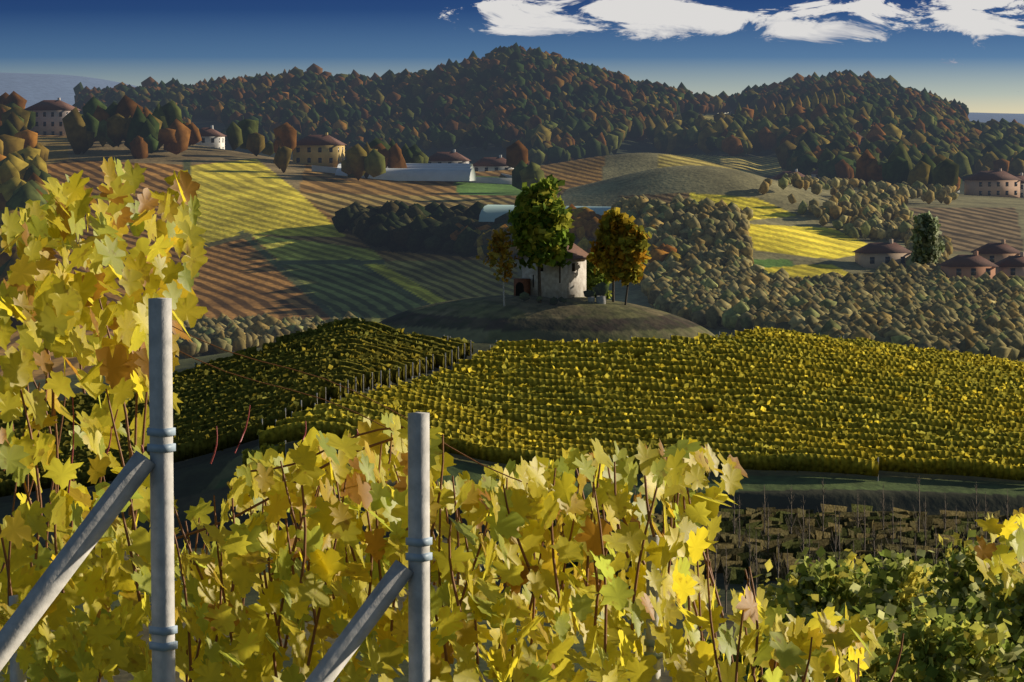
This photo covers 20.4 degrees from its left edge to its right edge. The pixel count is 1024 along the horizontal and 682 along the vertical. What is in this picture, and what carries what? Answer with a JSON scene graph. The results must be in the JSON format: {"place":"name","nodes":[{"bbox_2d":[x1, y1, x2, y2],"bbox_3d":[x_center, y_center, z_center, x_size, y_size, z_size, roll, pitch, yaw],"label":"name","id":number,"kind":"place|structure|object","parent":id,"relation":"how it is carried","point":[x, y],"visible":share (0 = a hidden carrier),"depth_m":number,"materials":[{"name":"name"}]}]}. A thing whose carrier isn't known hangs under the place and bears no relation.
{"place":"outdoors","nodes":[
{"label":"outdoors","id":0,"kind":"place"},
{"bbox_2d":[35,112,67,135],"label":"windows","id":1,"kind":"structure","parent":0,"point":[52,123],"depth_m":891.99,"materials":[{"name":"black glass"}]},
{"bbox_2d":[202,138,223,148],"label":"windows","id":2,"kind":"structure","parent":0,"point":[203,140],"depth_m":863.88,"materials":[{"name":"black glass"}]},
{"bbox_2d":[0,317,473,496],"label":"vines","id":3,"kind":"object","parent":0,"point":[189,446],"visible":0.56,"depth_m":269.55,"materials":[{"name":"green plant"}]},
{"bbox_2d":[296,147,342,162],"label":"windows","id":4,"kind":"structure","parent":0,"point":[309,150],"depth_m":814.11,"materials":[{"name":"black glass"}]},
{"bbox_2d":[475,167,512,171],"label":"house window","id":5,"kind":"structure","parent":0,"point":[486,168],"depth_m":844.78,"materials":[{"name":"black glass"}]},
{"bbox_2d":[0,71,1023,681],"bbox_3d":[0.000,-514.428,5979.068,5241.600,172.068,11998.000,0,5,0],"label":"terrain","id":6,"kind":"structure","parent":0,"point":[280,247],"depth_m":628.71,"materials":[{"name":"green plant"}]},
{"bbox_2d":[0,130,50,328],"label":"trees","id":7,"kind":"object","parent":6,"relation":"on","point":[23,165],"visible":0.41,"depth_m":705.37,"materials":[{"name":"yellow plant"}]},
{"bbox_2d":[28,110,78,135],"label":"villa walls","id":8,"kind":"structure","parent":6,"relation":"on","point":[48,128],"depth_m":892.10,"materials":[{"name":"white paint"}]},
{"bbox_2d":[25,100,79,109],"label":"roof","id":9,"kind":"structure","parent":8,"relation":"on","point":[51,105],"depth_m":894.13,"materials":[{"name":"brown tile"}]},
{"bbox_2d":[195,136,224,148],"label":"white house walls","id":10,"kind":"structure","parent":6,"relation":"on","point":[215,144],"depth_m":863.84,"materials":[{"name":"white paint"}]},
{"bbox_2d":[199,128,225,135],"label":"roof","id":11,"kind":"structure","parent":10,"relation":"on","point":[208,132],"depth_m":865.38,"materials":[{"name":"brown tile"}]},
{"bbox_2d":[0,91,544,189],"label":"ridge trees","id":12,"kind":"object","parent":6,"relation":"on","point":[140,131],"visible":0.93,"depth_m":805.47,"materials":[{"name":"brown plant"}]},
{"bbox_2d":[293,145,344,165],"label":"yellow house walls","id":13,"kind":"structure","parent":6,"relation":"on","point":[314,154],"depth_m":813.94,"materials":[{"name":"yellow paint"}]},
{"bbox_2d":[296,135,346,144],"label":"roof","id":14,"kind":"structure","parent":13,"relation":"on","point":[318,140],"depth_m":815.35,"materials":[{"name":"brown tile"}]},
{"bbox_2d":[0,298,660,681],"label":"metal posts","id":15,"kind":"object","parent":6,"relation":"on","point":[86,538],"visible":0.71,"depth_m":8.97,"materials":[{"name":"silver metal"}]},
{"bbox_2d":[147,427,662,658],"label":"post clamps","id":16,"kind":"object","parent":15,"relation":"attached to","point":[173,645],"visible":0.88,"depth_m":8.98,"materials":[{"name":"grey metal"}]},
{"bbox_2d":[0,271,903,681],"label":"canes","id":17,"kind":"object","parent":15,"relation":"attached to","point":[290,547],"depth_m":10.61,"materials":[{"name":"plant"}]},
{"bbox_2d":[0,157,1023,681],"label":"vine leaves","id":18,"kind":"object","parent":17,"relation":"attached to","point":[40,299],"visible":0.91,"depth_m":10.24,"materials":[{"name":"yellow plant"}]},
{"bbox_2d":[337,163,472,166],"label":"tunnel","id":19,"kind":"structure","parent":6,"relation":"on","point":[438,164],"depth_m":795.33,"materials":[{"name":"white plastic"}]},
{"bbox_2d":[335,168,475,180],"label":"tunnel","id":20,"kind":"structure","parent":6,"relation":"on","point":[430,174],"depth_m":776.71,"materials":[{"name":"white plastic"}]},
{"bbox_2d":[337,165,474,170],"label":"roof","id":21,"kind":"structure","parent":6,"relation":"on","point":[468,167],"depth_m":786.26,"materials":[{"name":"grey metal"}]},
{"bbox_2d":[312,165,511,183],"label":"retaining wall","id":22,"kind":"structure","parent":6,"relation":"on","point":[478,179],"depth_m":786.56,"materials":[{"name":"concrete"}]},
{"bbox_2d":[331,200,517,260],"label":"trees","id":23,"kind":"object","parent":6,"relation":"on","point":[392,226],"visible":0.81,"depth_m":650.75,"materials":[{"name":"green plant"}]},
{"bbox_2d":[428,161,468,162],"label":"house walls","id":24,"kind":"structure","parent":6,"relation":"on","point":[449,161],"depth_m":834.51,"materials":[{"name":"white paint"}]},
{"bbox_2d":[428,152,470,160],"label":"house roof","id":25,"kind":"structure","parent":24,"relation":"on","point":[446,156],"depth_m":835.81,"materials":[{"name":"brown tile"}]},
{"bbox_2d":[473,166,513,170],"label":"house walls","id":26,"kind":"structure","parent":6,"relation":"on","point":[482,168],"depth_m":844.62,"materials":[{"name":"beige paint"}]},
{"bbox_2d":[473,157,507,165],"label":"house roof","id":27,"kind":"structure","parent":26,"relation":"on","point":[491,161],"depth_m":846.03,"materials":[{"name":"brown tile"}]},
{"bbox_2d":[476,228,518,305],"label":"birch","id":28,"kind":"object","parent":6,"relation":"on","point":[497,243],"depth_m":305.70,"materials":[{"name":"plant"}]},
{"bbox_2d":[53,317,949,489],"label":"vineyard posts","id":29,"kind":"object","parent":6,"relation":"on","point":[426,375],"visible":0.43,"depth_m":270.92,"materials":[{"name":"brown wood"}]},
{"bbox_2d":[72,42,969,164],"bbox_3d":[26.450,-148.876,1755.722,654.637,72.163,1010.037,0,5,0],"label":"forest","id":30,"kind":"object","parent":6,"relation":"on","point":[354,108],"visible":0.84,"depth_m":1593.64,"materials":[{"name":"green plant"}]},
{"bbox_2d":[508,174,575,302],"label":"tree","id":31,"kind":"object","parent":6,"relation":"on","point":[540,219],"depth_m":305.26,"materials":[{"name":"green plant"}]},
{"bbox_2d":[479,205,610,221],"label":"tunnel","id":32,"kind":"structure","parent":6,"relation":"on","point":[490,213],"depth_m":648.72,"materials":[{"name":"white plastic"}]},
{"bbox_2d":[413,204,681,262],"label":"trees","id":33,"kind":"object","parent":6,"relation":"on","point":[585,223],"visible":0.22,"depth_m":603.86,"materials":[{"name":"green plant"}]},
{"bbox_2d":[522,257,585,298],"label":"hut walls","id":34,"kind":"structure","parent":6,"relation":"on","point":[572,284],"depth_m":311.08,"materials":[{"name":"white paint"}]},
{"bbox_2d":[514,278,529,295],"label":"hut porch","id":35,"kind":"object","parent":34,"relation":"attached to","point":[525,282],"visible":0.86,"depth_m":311.47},
{"bbox_2d":[516,282,523,295],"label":"hut door","id":36,"kind":"structure","parent":35,"relation":"in","point":[519,288],"depth_m":311.53,"materials":[{"name":"black wood"}]},
{"bbox_2d":[516,243,587,259],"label":"roof","id":37,"kind":"structure","parent":34,"relation":"on","point":[577,252],"depth_m":312.64,"materials":[{"name":"brown tile"}]},
{"bbox_2d":[533,263,574,286],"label":"windows","id":38,"kind":"structure","parent":34,"relation":"in","point":[573,266],"depth_m":311.48,"materials":[{"name":"black glass"}]},
{"bbox_2d":[559,266,560,282],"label":"hut corner beam","id":39,"kind":"structure","parent":34,"relation":"attached to","point":[559,274],"depth_m":309.41,"materials":[{"name":"white paint"}]},
{"bbox_2d":[519,282,608,304],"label":"bushes","id":40,"kind":"object","parent":6,"relation":"on","point":[600,288],"visible":1,"depth_m":309.79,"materials":[{"name":"green plant"}]},
{"bbox_2d":[588,296,605,303],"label":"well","id":41,"kind":"object","parent":6,"relation":"on","point":[600,299],"visible":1,"depth_m":309.24,"materials":[{"name":"stone"}]},
{"bbox_2d":[172,169,1023,360],"bbox_3d":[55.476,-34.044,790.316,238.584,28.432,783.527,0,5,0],"label":"hazel","id":42,"kind":"object","parent":6,"relation":"on","point":[723,280],"visible":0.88,"depth_m":522.59,"materials":[{"name":"green plant"}]},
{"bbox_2d":[586,252,611,299],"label":"tree","id":43,"kind":"object","parent":6,"relation":"on","point":[592,279],"visible":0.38,"depth_m":322.25,"materials":[{"name":"green plant"}]},
{"bbox_2d":[586,207,635,301],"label":"yellow tree","id":44,"kind":"object","parent":6,"relation":"on","point":[612,221],"depth_m":310.06,"materials":[{"name":"yellow plant"}]},
{"bbox_2d":[611,221,651,304],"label":"yellow tree","id":45,"kind":"object","parent":6,"relation":"on","point":[634,244],"depth_m":309.16,"materials":[{"name":"yellow plant"}]},
{"bbox_2d":[700,628,805,681],"bbox_3d":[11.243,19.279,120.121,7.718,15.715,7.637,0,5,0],"label":"vine leaves","id":46,"kind":"object","parent":6,"relation":"on","point":[799,678],"depth_m":119.16,"materials":[{"name":"yellow plant"}]},
{"bbox_2d":[525,100,1023,192],"bbox_3d":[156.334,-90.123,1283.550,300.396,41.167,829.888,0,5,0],"label":"trees","id":47,"kind":"object","parent":6,"relation":"on","point":[952,147],"visible":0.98,"depth_m":1330.35,"materials":[{"name":"green plant"}]},
{"bbox_2d":[538,504,1020,588],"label":"vineyard rows","id":48,"kind":"object","parent":6,"relation":"on","point":[728,540],"visible":0.4,"depth_m":225.74,"materials":[{"name":"green plant"}]},
{"bbox_2d":[736,88,844,120],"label":"trees","id":49,"kind":"object","parent":6,"relation":"on","point":[815,101],"depth_m":1521.33,"materials":[{"name":"green plant"}]},
{"bbox_2d":[605,480,1009,612],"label":"posts","id":50,"kind":"object","parent":6,"relation":"on","point":[809,531],"visible":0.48,"depth_m":218.70,"materials":[{"name":"brown wood"}]},
{"bbox_2d":[752,546,905,680],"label":"bush","id":51,"kind":"object","parent":6,"relation":"on","point":[817,587],"depth_m":128.81,"materials":[{"name":"green plant"}]},
{"bbox_2d":[785,602,918,681],"bbox_3d":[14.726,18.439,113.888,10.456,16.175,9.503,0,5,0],"label":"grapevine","id":52,"kind":"object","parent":6,"relation":"on","point":[876,671],"depth_m":112.32,"materials":[{"name":"green plant"}]},
{"bbox_2d":[855,253,910,268],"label":"house walls","id":53,"kind":"structure","parent":6,"relation":"on","point":[862,260],"depth_m":587.42,"materials":[{"name":"beige paint"}]},
{"bbox_2d":[852,242,911,253],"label":"house roof","id":54,"kind":"structure","parent":53,"relation":"on","point":[876,248],"depth_m":588.44,"materials":[{"name":"brown tile"}]},
{"bbox_2d":[838,539,957,646],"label":"bush","id":55,"kind":"object","parent":6,"relation":"on","point":[909,586],"depth_m":136.45,"materials":[{"name":"green plant"}]},
{"bbox_2d":[909,211,945,264],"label":"tree","id":56,"kind":"object","parent":6,"relation":"on","point":[927,248],"visible":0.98,"depth_m":573.59,"materials":[{"name":"green plant"}]},
{"bbox_2d":[878,596,1023,681],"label":"bush","id":57,"kind":"object","parent":6,"relation":"on","point":[974,658],"depth_m":108.71,"materials":[{"name":"green plant"}]},
{"bbox_2d":[898,529,1023,657],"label":"bush","id":58,"kind":"object","parent":6,"relation":"on","point":[963,562],"depth_m":130.81,"materials":[{"name":"green plant"}]},
{"bbox_2d":[941,266,995,278],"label":"house walls","id":59,"kind":"structure","parent":6,"relation":"on","point":[949,272],"depth_m":557.58,"materials":[{"name":"paint"}]},
{"bbox_2d":[938,255,998,266],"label":"house roof","id":60,"kind":"structure","parent":59,"relation":"on","point":[968,261],"depth_m":558.39,"materials":[{"name":"brown tile"}]},
{"bbox_2d":[964,180,1019,197],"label":"house walls","id":61,"kind":"structure","parent":6,"relation":"on","point":[971,187],"depth_m":895.01,"materials":[{"name":"beige paint"}]},
{"bbox_2d":[963,171,1020,179],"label":"house roof","id":62,"kind":"structure","parent":61,"relation":"on","point":[992,175],"depth_m":896.16,"materials":[{"name":"brown tile"}]},
{"bbox_2d":[965,571,1023,681],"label":"bush","id":63,"kind":"object","parent":6,"relation":"on","point":[1015,617],"depth_m":125.74,"materials":[{"name":"green plant"}]},
{"bbox_2d":[973,253,1019,262],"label":"house walls","id":64,"kind":"structure","parent":6,"relation":"on","point":[998,257],"depth_m":582.38,"materials":[{"name":"beige paint"}]},
{"bbox_2d":[971,243,1019,253],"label":"house roof","id":65,"kind":"structure","parent":64,"relation":"on","point":[995,248],"depth_m":583.33,"materials":[{"name":"brown tile"}]},
{"bbox_2d":[995,267,1023,276],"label":"house walls","id":66,"kind":"structure","parent":6,"relation":"on","point":[1019,271],"depth_m":562.60,"materials":[{"name":"beige paint"}]},
{"bbox_2d":[994,256,1023,266],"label":"house roof","id":67,"kind":"structure","parent":66,"relation":"on","point":[1013,261],"depth_m":563.67,"materials":[{"name":"brown tile"}]},
{"bbox_2d":[1010,268,1014,274],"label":"house window","id":68,"kind":"structure","parent":66,"relation":"in","point":[1012,271],"depth_m":562.36,"materials":[{"name":"black glass"}]},
{"bbox_2d":[1020,184,1023,197],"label":"house walls","id":69,"kind":"structure","parent":6,"relation":"on","point":[1021,190],"depth_m":900.25,"materials":[{"name":"beige paint"}]},
{"bbox_2d":[1013,175,1023,183],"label":"house roof","id":70,"kind":"structure","parent":69,"relation":"on","point":[1021,177],"depth_m":902.36,"materials":[{"name":"brown tile"}]},
{"bbox_2d":[0,0,1023,113],"label":"sky","id":71,"kind":"structure","parent":0,"point":[971,52],"materials":[{"name":"blue"}]},
{"bbox_2d":[241,326,1023,480],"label":"vines","id":72,"kind":"object","parent":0,"point":[838,462],"visible":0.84,"depth_m":265.50,"materials":[{"name":"plant"}]},
{"bbox_2d":[770,171,804,178],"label":"house roof","id":73,"kind":"structure","parent":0,"point":[779,175],"depth_m":947.37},
{"bbox_2d":[979,182,1016,194],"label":"house window","id":74,"kind":"structure","parent":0,"point":[998,184],"depth_m":894.58,"materials":[{"name":"black glass"}]}
]}

